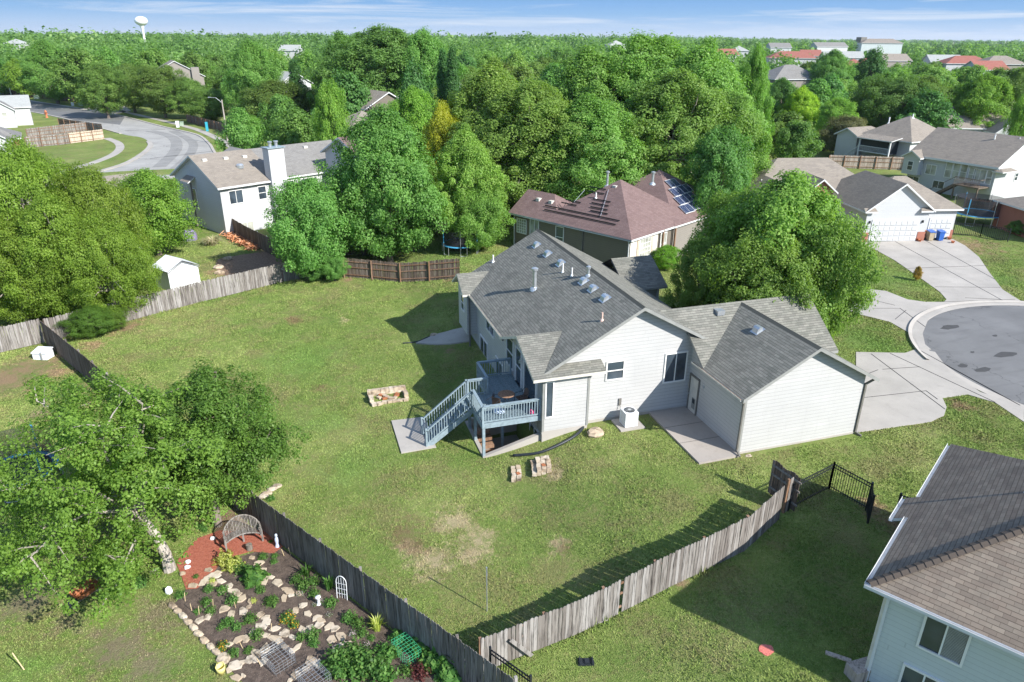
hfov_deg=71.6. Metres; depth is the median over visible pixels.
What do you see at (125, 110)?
driveway
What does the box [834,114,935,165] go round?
house
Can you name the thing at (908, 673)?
window
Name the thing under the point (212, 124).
wooden fence
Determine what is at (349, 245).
tree
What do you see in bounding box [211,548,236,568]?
garden plant
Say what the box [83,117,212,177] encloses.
road
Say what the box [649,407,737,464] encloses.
patio
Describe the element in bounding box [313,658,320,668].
stepping stone
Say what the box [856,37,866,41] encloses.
tower
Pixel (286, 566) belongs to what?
garden soil
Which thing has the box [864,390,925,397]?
driveway joint
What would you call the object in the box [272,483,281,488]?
rock
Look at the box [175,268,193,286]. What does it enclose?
door
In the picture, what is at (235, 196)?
window
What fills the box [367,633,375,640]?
garden plant
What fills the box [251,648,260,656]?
stepping stone
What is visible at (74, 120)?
kerb
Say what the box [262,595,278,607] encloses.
garden plant
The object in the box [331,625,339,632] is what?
stepping stone
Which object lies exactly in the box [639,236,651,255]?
window
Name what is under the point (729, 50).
house
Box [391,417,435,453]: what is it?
stair pad
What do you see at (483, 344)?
window
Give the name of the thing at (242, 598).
stepping stone
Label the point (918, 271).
shrub
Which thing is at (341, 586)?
garden trellis
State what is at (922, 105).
tree
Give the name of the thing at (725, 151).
tree
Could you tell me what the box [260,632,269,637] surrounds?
stepping stone
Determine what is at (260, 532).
garden bench
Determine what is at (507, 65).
tree
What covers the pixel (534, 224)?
window
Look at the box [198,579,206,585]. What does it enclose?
stepping stone
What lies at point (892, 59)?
house
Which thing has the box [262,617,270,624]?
stepping stone
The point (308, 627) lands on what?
stepping stone
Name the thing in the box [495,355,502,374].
window
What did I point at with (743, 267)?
tree
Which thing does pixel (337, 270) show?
shrub
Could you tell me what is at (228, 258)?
rock
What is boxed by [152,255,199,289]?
shed
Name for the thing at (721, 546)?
wooden fence
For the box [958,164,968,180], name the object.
window
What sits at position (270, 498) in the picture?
garden plant
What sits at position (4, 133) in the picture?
house
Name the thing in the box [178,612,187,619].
edging stone
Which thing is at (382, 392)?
fire pit
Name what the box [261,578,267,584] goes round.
stepping stone
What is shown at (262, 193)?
window
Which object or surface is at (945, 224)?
garage door
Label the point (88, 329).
shrub
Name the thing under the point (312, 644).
garden plant
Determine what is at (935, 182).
window
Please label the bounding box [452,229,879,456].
house
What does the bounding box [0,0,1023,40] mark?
sky
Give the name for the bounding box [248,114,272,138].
tree
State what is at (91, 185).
tree
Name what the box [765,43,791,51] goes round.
house
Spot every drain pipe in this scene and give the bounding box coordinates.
[403,336,429,343]
[513,426,583,456]
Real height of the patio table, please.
0.743 m
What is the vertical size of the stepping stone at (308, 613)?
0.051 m
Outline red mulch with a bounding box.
[176,530,282,588]
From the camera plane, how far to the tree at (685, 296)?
45.66 m
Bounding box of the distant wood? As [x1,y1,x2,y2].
[0,25,1023,93]
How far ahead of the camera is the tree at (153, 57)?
213.81 m
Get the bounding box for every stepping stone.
[188,582,197,587]
[194,616,204,623]
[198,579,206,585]
[203,575,210,580]
[204,567,212,571]
[204,613,211,620]
[206,581,217,586]
[209,572,221,578]
[216,578,225,583]
[218,605,229,612]
[227,589,239,593]
[227,610,234,617]
[228,660,242,670]
[229,674,241,681]
[233,635,243,643]
[237,594,245,602]
[239,606,247,614]
[243,634,249,642]
[245,655,251,663]
[247,655,260,662]
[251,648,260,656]
[254,560,264,564]
[255,623,267,629]
[256,611,264,617]
[259,657,267,666]
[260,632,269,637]
[260,642,269,653]
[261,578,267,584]
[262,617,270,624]
[266,635,281,641]
[268,625,280,631]
[271,579,282,586]
[280,628,289,637]
[281,594,286,601]
[284,587,293,594]
[289,634,295,639]
[290,673,296,680]
[292,607,298,614]
[292,643,301,650]
[298,625,305,633]
[299,602,306,608]
[304,610,311,616]
[305,624,313,633]
[305,655,316,665]
[312,615,321,621]
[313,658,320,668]
[314,622,324,628]
[317,617,325,622]
[324,622,333,630]
[326,635,336,643]
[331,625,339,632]
[332,642,343,649]
[335,632,345,641]
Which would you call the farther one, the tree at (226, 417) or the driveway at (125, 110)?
the driveway at (125, 110)
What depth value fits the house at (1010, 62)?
279.20 m
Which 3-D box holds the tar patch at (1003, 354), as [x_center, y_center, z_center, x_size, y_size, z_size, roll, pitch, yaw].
[32.272,0.924,46.538,2.020,0.117,0.762,-7,24,-16]
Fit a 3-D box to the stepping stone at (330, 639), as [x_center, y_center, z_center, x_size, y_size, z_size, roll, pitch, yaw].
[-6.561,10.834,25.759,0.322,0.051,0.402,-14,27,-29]
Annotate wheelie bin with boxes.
[924,229,935,240]
[934,229,946,240]
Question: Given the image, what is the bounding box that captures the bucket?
[215,662,224,675]
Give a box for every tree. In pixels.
[0,58,32,96]
[0,59,14,94]
[0,133,94,283]
[0,188,126,317]
[0,206,72,324]
[0,367,255,628]
[15,39,79,103]
[37,160,159,302]
[40,207,163,318]
[41,47,108,108]
[75,62,138,118]
[91,46,130,101]
[102,63,154,112]
[117,167,206,255]
[120,62,188,117]
[127,47,179,67]
[129,355,311,527]
[153,77,207,115]
[173,51,216,87]
[175,87,233,120]
[199,56,218,90]
[203,53,232,89]
[213,107,265,151]
[214,62,232,88]
[219,38,283,116]
[220,68,241,105]
[239,79,317,123]
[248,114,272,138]
[256,93,297,144]
[262,48,287,68]
[262,106,320,145]
[263,173,359,277]
[264,52,289,76]
[287,58,312,116]
[289,50,319,87]
[299,23,435,97]
[303,30,380,112]
[308,66,371,118]
[309,77,349,141]
[313,103,454,262]
[323,162,394,254]
[384,85,438,167]
[388,25,469,93]
[396,57,433,116]
[421,99,461,205]
[422,122,516,231]
[426,56,553,188]
[430,87,439,99]
[435,47,448,102]
[439,96,462,157]
[444,45,462,104]
[446,76,601,207]
[448,186,515,251]
[457,50,480,69]
[458,72,473,84]
[466,66,474,74]
[474,51,495,67]
[500,61,516,74]
[504,49,534,77]
[509,64,538,84]
[509,92,648,201]
[522,62,568,86]
[527,56,557,72]
[530,62,545,78]
[536,45,650,174]
[539,59,566,79]
[547,47,577,61]
[567,28,689,181]
[619,66,766,185]
[638,36,771,173]
[662,234,730,308]
[677,123,754,233]
[681,86,774,183]
[684,188,777,282]
[688,168,854,318]
[690,227,830,310]
[731,63,742,92]
[738,42,775,152]
[747,109,772,179]
[762,77,806,126]
[767,110,818,159]
[771,84,821,131]
[771,210,886,339]
[774,119,824,158]
[799,60,815,69]
[803,48,858,92]
[804,78,844,126]
[811,97,860,139]
[818,114,867,153]
[822,72,849,109]
[839,61,867,82]
[839,78,856,98]
[844,72,946,127]
[852,45,888,91]
[869,69,912,82]
[879,74,956,120]
[884,66,909,72]
[887,62,911,72]
[892,87,963,129]
[910,64,958,86]
[913,61,945,74]
[915,73,954,100]
[948,72,1016,126]
[952,64,987,85]
[982,66,1018,78]
[991,67,1023,116]
[999,92,1023,136]
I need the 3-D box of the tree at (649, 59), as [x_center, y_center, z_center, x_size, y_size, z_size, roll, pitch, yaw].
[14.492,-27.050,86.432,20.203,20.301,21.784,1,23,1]
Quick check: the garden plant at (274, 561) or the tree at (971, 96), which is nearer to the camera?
the garden plant at (274, 561)
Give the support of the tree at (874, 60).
on the ground at (118, 649)
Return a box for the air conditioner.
[618,398,638,427]
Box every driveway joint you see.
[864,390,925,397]
[872,354,944,408]
[890,353,994,402]
[895,241,999,298]
[922,351,1019,404]
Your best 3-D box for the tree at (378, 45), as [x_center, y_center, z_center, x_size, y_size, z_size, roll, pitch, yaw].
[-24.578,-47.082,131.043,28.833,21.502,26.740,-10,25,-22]
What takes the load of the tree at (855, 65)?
on the ground at (118, 649)
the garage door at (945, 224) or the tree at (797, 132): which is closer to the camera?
the garage door at (945, 224)
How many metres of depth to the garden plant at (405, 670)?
24.25 m
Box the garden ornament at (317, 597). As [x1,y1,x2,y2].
[315,595,320,605]
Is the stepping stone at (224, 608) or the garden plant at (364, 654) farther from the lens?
the stepping stone at (224, 608)
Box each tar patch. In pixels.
[940,325,958,329]
[974,367,990,371]
[994,352,1016,356]
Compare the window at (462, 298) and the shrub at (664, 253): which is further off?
the shrub at (664, 253)
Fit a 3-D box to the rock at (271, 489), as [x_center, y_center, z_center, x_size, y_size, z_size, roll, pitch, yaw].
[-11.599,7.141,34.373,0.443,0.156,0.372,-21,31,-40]
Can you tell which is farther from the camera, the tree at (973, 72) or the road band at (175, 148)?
the tree at (973, 72)
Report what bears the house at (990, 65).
on the ground at (118, 649)
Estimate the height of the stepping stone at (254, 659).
0.051 m
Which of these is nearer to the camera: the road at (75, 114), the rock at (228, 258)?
the rock at (228, 258)
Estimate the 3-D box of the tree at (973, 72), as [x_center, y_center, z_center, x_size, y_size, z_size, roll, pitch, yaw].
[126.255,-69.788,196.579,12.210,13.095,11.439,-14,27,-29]
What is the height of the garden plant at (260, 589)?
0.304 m
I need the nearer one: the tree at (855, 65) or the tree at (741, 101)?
the tree at (741, 101)
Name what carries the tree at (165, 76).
on the ground at (118, 649)
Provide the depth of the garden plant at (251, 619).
26.53 m
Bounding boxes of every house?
[0,95,33,127]
[0,127,21,154]
[3,39,28,48]
[9,171,152,211]
[154,60,205,104]
[170,140,331,234]
[278,45,302,60]
[279,71,312,86]
[320,137,394,209]
[331,111,369,129]
[347,90,395,112]
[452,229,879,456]
[508,170,724,267]
[605,40,625,50]
[717,49,738,61]
[735,46,748,57]
[744,158,963,241]
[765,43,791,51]
[765,51,817,66]
[767,65,819,87]
[799,50,821,58]
[808,42,848,50]
[819,51,863,59]
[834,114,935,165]
[856,39,902,53]
[863,443,1023,681]
[882,54,912,67]
[901,127,1023,198]
[921,55,960,63]
[933,103,1022,134]
[937,56,981,70]
[962,60,1009,73]
[977,56,1023,68]
[992,196,1023,237]
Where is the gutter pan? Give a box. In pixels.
[913,304,1023,406]
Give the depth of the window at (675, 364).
38.28 m
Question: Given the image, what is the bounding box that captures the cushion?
[494,407,503,414]
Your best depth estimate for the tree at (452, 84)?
106.82 m
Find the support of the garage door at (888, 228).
in the house at (899, 208)
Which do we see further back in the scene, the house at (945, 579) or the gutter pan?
the gutter pan
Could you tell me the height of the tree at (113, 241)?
9.057 m
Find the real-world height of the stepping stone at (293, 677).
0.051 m
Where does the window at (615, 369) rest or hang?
in the house at (579, 338)
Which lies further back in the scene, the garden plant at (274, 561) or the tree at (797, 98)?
the tree at (797, 98)
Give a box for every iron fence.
[489,646,531,681]
[787,461,873,510]
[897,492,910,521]
[952,222,1011,241]
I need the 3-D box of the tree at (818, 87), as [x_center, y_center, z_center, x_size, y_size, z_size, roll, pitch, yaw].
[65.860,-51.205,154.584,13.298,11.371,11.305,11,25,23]
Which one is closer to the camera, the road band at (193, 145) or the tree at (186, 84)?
the road band at (193, 145)
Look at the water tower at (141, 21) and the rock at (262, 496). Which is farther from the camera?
the water tower at (141, 21)
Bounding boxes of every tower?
[134,16,147,40]
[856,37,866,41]
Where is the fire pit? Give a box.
[367,385,408,406]
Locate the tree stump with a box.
[246,542,252,550]
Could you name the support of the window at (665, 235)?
in the house at (648, 214)
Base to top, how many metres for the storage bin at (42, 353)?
0.660 m
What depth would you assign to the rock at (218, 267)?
66.54 m
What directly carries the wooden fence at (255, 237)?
on the ground at (118, 649)
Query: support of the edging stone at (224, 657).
on the garden soil
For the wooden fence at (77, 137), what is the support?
on the ground at (118, 649)
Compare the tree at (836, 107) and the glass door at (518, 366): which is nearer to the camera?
the glass door at (518, 366)
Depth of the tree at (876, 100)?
132.57 m
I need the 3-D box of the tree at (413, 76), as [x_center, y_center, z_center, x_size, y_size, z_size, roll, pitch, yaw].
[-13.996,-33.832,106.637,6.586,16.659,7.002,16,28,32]
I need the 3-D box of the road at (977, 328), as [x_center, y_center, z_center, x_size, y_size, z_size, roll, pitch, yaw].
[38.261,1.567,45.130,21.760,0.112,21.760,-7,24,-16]
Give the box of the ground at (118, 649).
[0,39,1023,681]
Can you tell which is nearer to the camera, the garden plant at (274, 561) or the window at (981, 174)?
the garden plant at (274, 561)
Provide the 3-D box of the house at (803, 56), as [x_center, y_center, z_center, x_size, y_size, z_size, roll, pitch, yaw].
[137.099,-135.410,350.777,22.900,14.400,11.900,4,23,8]
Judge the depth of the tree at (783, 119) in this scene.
110.99 m
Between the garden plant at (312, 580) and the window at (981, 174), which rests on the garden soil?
the garden plant at (312, 580)
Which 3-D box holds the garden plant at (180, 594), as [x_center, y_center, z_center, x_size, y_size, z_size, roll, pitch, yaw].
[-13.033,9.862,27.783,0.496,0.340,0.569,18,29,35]
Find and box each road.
[30,101,123,124]
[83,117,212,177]
[923,305,1023,404]
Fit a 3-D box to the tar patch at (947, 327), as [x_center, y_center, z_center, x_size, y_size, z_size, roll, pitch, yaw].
[31.344,-0.952,50.890,1.792,0.117,0.711,-7,24,-16]
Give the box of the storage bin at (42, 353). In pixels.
[31,346,53,359]
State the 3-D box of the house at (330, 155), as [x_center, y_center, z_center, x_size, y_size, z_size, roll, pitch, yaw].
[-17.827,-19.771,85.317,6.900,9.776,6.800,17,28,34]
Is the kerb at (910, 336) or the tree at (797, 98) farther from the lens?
the tree at (797, 98)
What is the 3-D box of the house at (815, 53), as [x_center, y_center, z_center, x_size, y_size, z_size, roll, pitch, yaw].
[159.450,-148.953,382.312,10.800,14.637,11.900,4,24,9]
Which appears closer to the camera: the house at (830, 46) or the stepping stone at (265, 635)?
the stepping stone at (265, 635)
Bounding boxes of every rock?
[165,586,172,594]
[213,265,223,268]
[214,270,224,274]
[222,256,232,260]
[258,494,267,498]
[261,490,271,494]
[267,487,276,491]
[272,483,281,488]
[587,427,603,437]
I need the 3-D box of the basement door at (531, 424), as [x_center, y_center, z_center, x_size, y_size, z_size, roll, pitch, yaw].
[1.182,5.468,38.335,0.085,2.040,1.440,-7,24,-16]
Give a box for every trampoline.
[0,425,63,502]
[442,224,478,256]
[954,192,1002,227]
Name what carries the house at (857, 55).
on the ground at (118, 649)
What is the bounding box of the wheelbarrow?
[68,572,104,608]
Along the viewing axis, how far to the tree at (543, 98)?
71.80 m
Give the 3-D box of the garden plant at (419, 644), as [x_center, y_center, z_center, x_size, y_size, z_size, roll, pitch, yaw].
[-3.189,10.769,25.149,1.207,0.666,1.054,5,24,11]
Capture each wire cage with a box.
[260,638,295,673]
[295,657,331,681]
[391,632,421,665]
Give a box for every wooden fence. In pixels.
[0,318,44,352]
[5,90,91,103]
[24,129,103,146]
[25,122,100,136]
[40,321,253,520]
[42,261,304,337]
[57,118,102,129]
[186,114,253,140]
[232,219,286,261]
[250,492,517,681]
[303,258,459,281]
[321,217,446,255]
[478,486,784,665]
[781,477,793,512]
[829,155,903,169]
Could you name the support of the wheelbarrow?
on the ground at (118, 649)
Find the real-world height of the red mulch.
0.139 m
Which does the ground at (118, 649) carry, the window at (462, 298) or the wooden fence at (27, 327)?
the wooden fence at (27, 327)
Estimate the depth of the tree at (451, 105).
81.28 m
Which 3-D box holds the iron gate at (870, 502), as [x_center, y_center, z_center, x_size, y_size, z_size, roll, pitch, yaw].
[15.324,6.977,30.397,0.098,1.550,1.030,9,25,19]
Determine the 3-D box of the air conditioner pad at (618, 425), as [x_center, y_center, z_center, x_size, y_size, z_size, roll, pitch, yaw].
[6.179,4.510,37.874,1.400,0.280,1.250,-7,24,-16]
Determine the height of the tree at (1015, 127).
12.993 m
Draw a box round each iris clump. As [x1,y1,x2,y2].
[299,562,312,576]
[322,573,335,591]
[368,614,386,631]
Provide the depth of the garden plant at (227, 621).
26.41 m
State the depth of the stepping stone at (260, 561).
29.56 m
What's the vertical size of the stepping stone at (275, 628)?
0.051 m
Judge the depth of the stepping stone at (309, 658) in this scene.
24.91 m
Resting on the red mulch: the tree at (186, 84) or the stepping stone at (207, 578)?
the stepping stone at (207, 578)
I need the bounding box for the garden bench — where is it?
[222,514,263,551]
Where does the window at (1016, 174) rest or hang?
in the house at (947, 161)
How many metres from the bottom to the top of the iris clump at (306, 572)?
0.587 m
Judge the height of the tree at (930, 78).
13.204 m
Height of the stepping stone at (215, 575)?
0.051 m
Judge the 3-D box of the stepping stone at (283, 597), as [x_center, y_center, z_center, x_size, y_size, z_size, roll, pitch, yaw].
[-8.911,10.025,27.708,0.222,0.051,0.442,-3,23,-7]
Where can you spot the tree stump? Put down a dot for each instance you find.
(249, 546)
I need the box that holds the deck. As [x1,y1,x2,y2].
[421,357,540,455]
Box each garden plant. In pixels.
[131,575,150,588]
[174,589,187,600]
[193,608,201,615]
[199,596,211,607]
[200,526,208,532]
[202,583,213,593]
[203,605,216,615]
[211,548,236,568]
[216,584,228,595]
[216,622,224,630]
[216,640,229,651]
[220,616,234,628]
[221,554,245,573]
[225,591,240,605]
[227,647,239,658]
[229,620,243,632]
[233,560,248,576]
[239,563,271,588]
[241,611,258,625]
[242,645,254,654]
[248,626,263,642]
[255,585,265,594]
[257,552,268,559]
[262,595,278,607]
[265,493,274,502]
[269,557,277,563]
[278,609,295,623]
[287,619,298,629]
[289,572,303,584]
[294,631,304,642]
[295,577,312,592]
[303,626,320,642]
[305,574,319,585]
[307,586,320,597]
[307,637,320,648]
[319,643,353,673]
[323,595,338,609]
[325,654,354,681]
[336,635,365,664]
[340,609,355,625]
[345,653,373,681]
[347,629,356,636]
[350,615,365,629]
[351,644,384,674]
[357,627,368,637]
[358,651,392,681]
[362,640,372,647]
[366,618,375,627]
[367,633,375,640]
[369,659,399,681]
[371,639,396,665]
[384,645,402,659]
[387,628,404,644]
[397,662,412,678]
[400,633,411,648]
[405,636,423,659]
[409,657,431,681]
[418,646,434,668]
[420,656,433,674]
[425,646,442,676]
[433,666,453,681]
[435,655,461,681]
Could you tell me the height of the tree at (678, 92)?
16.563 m
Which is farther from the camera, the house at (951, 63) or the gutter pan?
the house at (951, 63)
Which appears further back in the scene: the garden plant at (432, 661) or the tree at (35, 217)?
the tree at (35, 217)
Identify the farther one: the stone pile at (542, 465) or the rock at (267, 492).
the stone pile at (542, 465)
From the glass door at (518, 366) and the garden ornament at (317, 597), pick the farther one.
the glass door at (518, 366)
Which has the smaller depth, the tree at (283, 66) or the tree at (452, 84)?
the tree at (452, 84)
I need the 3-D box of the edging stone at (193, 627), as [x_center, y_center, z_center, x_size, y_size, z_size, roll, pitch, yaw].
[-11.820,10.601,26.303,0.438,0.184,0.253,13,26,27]
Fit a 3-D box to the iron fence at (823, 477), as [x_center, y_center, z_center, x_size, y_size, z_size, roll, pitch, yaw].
[13.659,6.629,31.184,3.421,1.550,1.854,-7,24,-16]
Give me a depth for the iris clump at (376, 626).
26.05 m
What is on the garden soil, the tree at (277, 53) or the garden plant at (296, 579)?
the garden plant at (296, 579)
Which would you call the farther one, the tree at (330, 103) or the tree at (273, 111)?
the tree at (273, 111)
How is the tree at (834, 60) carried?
on the ground at (118, 649)
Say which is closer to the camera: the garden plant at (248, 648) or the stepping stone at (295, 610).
the garden plant at (248, 648)
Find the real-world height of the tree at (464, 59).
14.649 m
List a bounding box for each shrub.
[51,304,118,338]
[98,305,130,329]
[300,260,329,280]
[320,251,350,280]
[419,216,441,232]
[503,198,514,217]
[650,244,682,269]
[913,266,923,279]
[1003,220,1023,234]
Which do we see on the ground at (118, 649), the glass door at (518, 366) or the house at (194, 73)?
the house at (194, 73)
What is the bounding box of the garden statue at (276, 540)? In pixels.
[274,534,279,547]
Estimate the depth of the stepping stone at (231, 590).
28.04 m
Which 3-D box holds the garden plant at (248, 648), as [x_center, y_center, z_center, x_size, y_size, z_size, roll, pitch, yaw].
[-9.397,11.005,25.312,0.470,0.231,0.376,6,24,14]
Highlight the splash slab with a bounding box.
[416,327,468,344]
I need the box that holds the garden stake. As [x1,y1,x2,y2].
[12,652,24,669]
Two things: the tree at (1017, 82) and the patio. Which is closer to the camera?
the patio
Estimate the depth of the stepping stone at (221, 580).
28.53 m
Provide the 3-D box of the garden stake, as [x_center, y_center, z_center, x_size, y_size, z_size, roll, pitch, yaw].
[-16.999,11.028,24.444,0.270,0.762,0.038,4,23,7]
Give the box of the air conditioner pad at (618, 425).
[611,418,644,431]
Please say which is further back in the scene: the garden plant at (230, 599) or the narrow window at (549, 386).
the narrow window at (549, 386)
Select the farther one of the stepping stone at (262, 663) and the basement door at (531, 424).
the basement door at (531, 424)
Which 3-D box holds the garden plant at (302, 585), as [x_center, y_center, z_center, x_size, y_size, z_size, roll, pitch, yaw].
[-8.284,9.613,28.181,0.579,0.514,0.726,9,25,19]
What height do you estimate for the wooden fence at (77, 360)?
2.060 m
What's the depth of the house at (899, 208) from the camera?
72.37 m
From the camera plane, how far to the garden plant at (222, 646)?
25.39 m
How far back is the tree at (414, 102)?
91.03 m
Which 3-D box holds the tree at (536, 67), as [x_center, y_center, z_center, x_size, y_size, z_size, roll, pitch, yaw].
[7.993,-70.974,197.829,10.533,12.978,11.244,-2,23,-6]
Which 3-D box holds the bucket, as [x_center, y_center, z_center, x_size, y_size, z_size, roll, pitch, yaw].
[-10.028,11.281,24.437,0.320,0.367,0.312,-7,24,-16]
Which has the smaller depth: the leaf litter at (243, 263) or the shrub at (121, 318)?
the shrub at (121, 318)
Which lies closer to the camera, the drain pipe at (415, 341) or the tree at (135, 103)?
the drain pipe at (415, 341)
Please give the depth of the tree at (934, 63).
236.39 m
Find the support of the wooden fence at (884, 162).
on the ground at (118, 649)
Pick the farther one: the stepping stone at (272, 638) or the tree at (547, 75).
the tree at (547, 75)
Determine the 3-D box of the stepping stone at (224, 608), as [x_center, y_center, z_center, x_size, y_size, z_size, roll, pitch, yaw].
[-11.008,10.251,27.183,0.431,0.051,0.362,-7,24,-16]
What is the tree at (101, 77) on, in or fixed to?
on the ground at (118, 649)
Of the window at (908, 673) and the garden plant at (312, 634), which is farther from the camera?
the garden plant at (312, 634)
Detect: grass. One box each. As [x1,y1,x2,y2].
[199,233,223,245]
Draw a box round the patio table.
[498,390,514,402]
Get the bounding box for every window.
[1,112,8,121]
[192,188,198,207]
[228,189,243,204]
[242,221,254,230]
[257,185,267,199]
[460,293,464,312]
[480,333,487,359]
[486,320,494,338]
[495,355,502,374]
[506,339,513,370]
[516,218,526,233]
[530,219,538,233]
[544,381,554,418]
[555,225,563,241]
[605,359,624,381]
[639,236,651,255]
[659,232,666,247]
[662,351,688,383]
[898,662,942,681]
[906,160,913,170]
[907,175,919,181]
[916,616,971,667]
[924,164,937,175]
[931,180,944,188]
[943,162,953,177]
[951,163,960,178]
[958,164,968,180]
[966,167,976,181]
[972,168,987,183]
[984,170,993,184]
[1013,172,1018,180]
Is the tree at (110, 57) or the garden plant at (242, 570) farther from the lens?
the tree at (110, 57)
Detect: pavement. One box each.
[64,138,123,171]
[120,110,232,147]
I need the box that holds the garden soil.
[175,547,439,681]
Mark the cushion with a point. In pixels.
(498, 410)
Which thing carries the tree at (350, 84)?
on the ground at (118, 649)
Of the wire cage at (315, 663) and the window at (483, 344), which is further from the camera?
the window at (483, 344)
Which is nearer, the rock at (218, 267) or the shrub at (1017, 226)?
the rock at (218, 267)
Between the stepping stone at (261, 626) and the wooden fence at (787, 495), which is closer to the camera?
the stepping stone at (261, 626)
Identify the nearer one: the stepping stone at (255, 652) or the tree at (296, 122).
the stepping stone at (255, 652)
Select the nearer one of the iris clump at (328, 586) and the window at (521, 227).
the iris clump at (328, 586)
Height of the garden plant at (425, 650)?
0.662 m
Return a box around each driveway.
[82,106,130,114]
[848,289,946,349]
[856,349,1023,431]
[865,239,1023,305]
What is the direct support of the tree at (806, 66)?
on the ground at (118, 649)
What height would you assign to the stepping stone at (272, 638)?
0.051 m
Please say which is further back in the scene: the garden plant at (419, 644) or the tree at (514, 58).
the tree at (514, 58)
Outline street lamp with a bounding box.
[208,97,228,145]
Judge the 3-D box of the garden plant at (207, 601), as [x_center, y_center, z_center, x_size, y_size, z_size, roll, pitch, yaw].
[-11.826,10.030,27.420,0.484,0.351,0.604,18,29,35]
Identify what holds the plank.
on the ground at (118, 649)
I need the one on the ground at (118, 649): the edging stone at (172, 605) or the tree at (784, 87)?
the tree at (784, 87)
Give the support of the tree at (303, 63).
on the ground at (118, 649)
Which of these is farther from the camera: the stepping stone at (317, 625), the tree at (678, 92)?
the tree at (678, 92)
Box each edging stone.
[168,602,176,609]
[173,607,181,613]
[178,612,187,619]
[183,618,192,625]
[189,623,197,631]
[193,629,203,637]
[199,636,208,644]
[206,643,214,649]
[211,648,220,655]
[216,652,230,663]
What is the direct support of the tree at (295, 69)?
on the ground at (118, 649)
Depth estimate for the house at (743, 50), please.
457.12 m
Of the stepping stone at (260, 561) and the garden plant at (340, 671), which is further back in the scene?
the stepping stone at (260, 561)
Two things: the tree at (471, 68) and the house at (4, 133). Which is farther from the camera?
the tree at (471, 68)
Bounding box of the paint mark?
[759,644,773,655]
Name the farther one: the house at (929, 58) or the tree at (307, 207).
the house at (929, 58)
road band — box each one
[147,130,182,166]
[170,130,197,168]
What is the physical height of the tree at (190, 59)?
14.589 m
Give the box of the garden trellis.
[336,576,347,599]
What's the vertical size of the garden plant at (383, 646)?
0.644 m
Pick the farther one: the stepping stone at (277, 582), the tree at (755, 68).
the tree at (755, 68)
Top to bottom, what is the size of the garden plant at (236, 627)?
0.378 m
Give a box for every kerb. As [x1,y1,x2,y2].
[30,100,215,178]
[31,111,121,133]
[97,141,152,171]
[908,300,1023,359]
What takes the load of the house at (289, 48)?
on the ground at (118, 649)
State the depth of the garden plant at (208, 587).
28.00 m
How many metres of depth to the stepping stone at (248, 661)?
24.91 m
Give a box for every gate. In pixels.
[768,460,801,510]
[865,482,875,523]
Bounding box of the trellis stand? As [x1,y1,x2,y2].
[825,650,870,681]
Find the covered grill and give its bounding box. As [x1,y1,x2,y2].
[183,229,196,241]
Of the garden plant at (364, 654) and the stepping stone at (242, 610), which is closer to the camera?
the garden plant at (364, 654)
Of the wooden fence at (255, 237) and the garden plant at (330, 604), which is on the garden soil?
the garden plant at (330, 604)
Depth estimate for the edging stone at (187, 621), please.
26.50 m
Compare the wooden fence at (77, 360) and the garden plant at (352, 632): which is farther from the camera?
the wooden fence at (77, 360)
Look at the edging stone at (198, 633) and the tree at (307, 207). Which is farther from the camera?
the tree at (307, 207)
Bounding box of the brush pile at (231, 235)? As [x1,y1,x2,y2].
[220,231,259,250]
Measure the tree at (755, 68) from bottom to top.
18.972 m
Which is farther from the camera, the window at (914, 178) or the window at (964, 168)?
the window at (914, 178)
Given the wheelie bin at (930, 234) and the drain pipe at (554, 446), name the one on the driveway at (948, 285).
the wheelie bin at (930, 234)
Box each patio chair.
[486,394,500,408]
[514,387,528,403]
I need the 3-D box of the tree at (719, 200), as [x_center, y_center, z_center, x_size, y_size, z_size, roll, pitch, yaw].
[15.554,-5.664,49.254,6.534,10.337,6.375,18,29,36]
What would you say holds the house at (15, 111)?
on the ground at (118, 649)
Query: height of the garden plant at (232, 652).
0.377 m
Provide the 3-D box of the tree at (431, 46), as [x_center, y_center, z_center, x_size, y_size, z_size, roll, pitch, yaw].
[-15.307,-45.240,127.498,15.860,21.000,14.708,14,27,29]
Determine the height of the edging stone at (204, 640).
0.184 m
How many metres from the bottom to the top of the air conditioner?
1.120 m
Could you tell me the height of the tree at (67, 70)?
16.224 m
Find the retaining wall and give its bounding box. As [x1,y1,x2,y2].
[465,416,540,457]
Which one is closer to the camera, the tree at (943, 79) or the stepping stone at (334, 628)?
the stepping stone at (334, 628)
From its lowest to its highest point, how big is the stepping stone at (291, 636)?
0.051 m
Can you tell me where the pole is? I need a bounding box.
[486,567,487,610]
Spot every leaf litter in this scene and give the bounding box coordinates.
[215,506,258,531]
[216,252,299,280]
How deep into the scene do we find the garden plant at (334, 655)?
24.64 m
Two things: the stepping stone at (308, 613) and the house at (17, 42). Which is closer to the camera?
the stepping stone at (308, 613)
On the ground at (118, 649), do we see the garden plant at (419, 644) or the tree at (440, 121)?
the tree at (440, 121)
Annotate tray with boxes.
[578,656,594,665]
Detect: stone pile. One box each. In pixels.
[511,465,521,481]
[530,455,551,476]
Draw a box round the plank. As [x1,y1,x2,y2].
[509,639,533,656]
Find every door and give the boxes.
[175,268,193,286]
[515,345,521,387]
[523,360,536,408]
[529,422,538,432]
[686,373,700,415]
[868,219,919,241]
[925,218,953,238]
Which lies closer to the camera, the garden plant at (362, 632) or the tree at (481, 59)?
the garden plant at (362, 632)

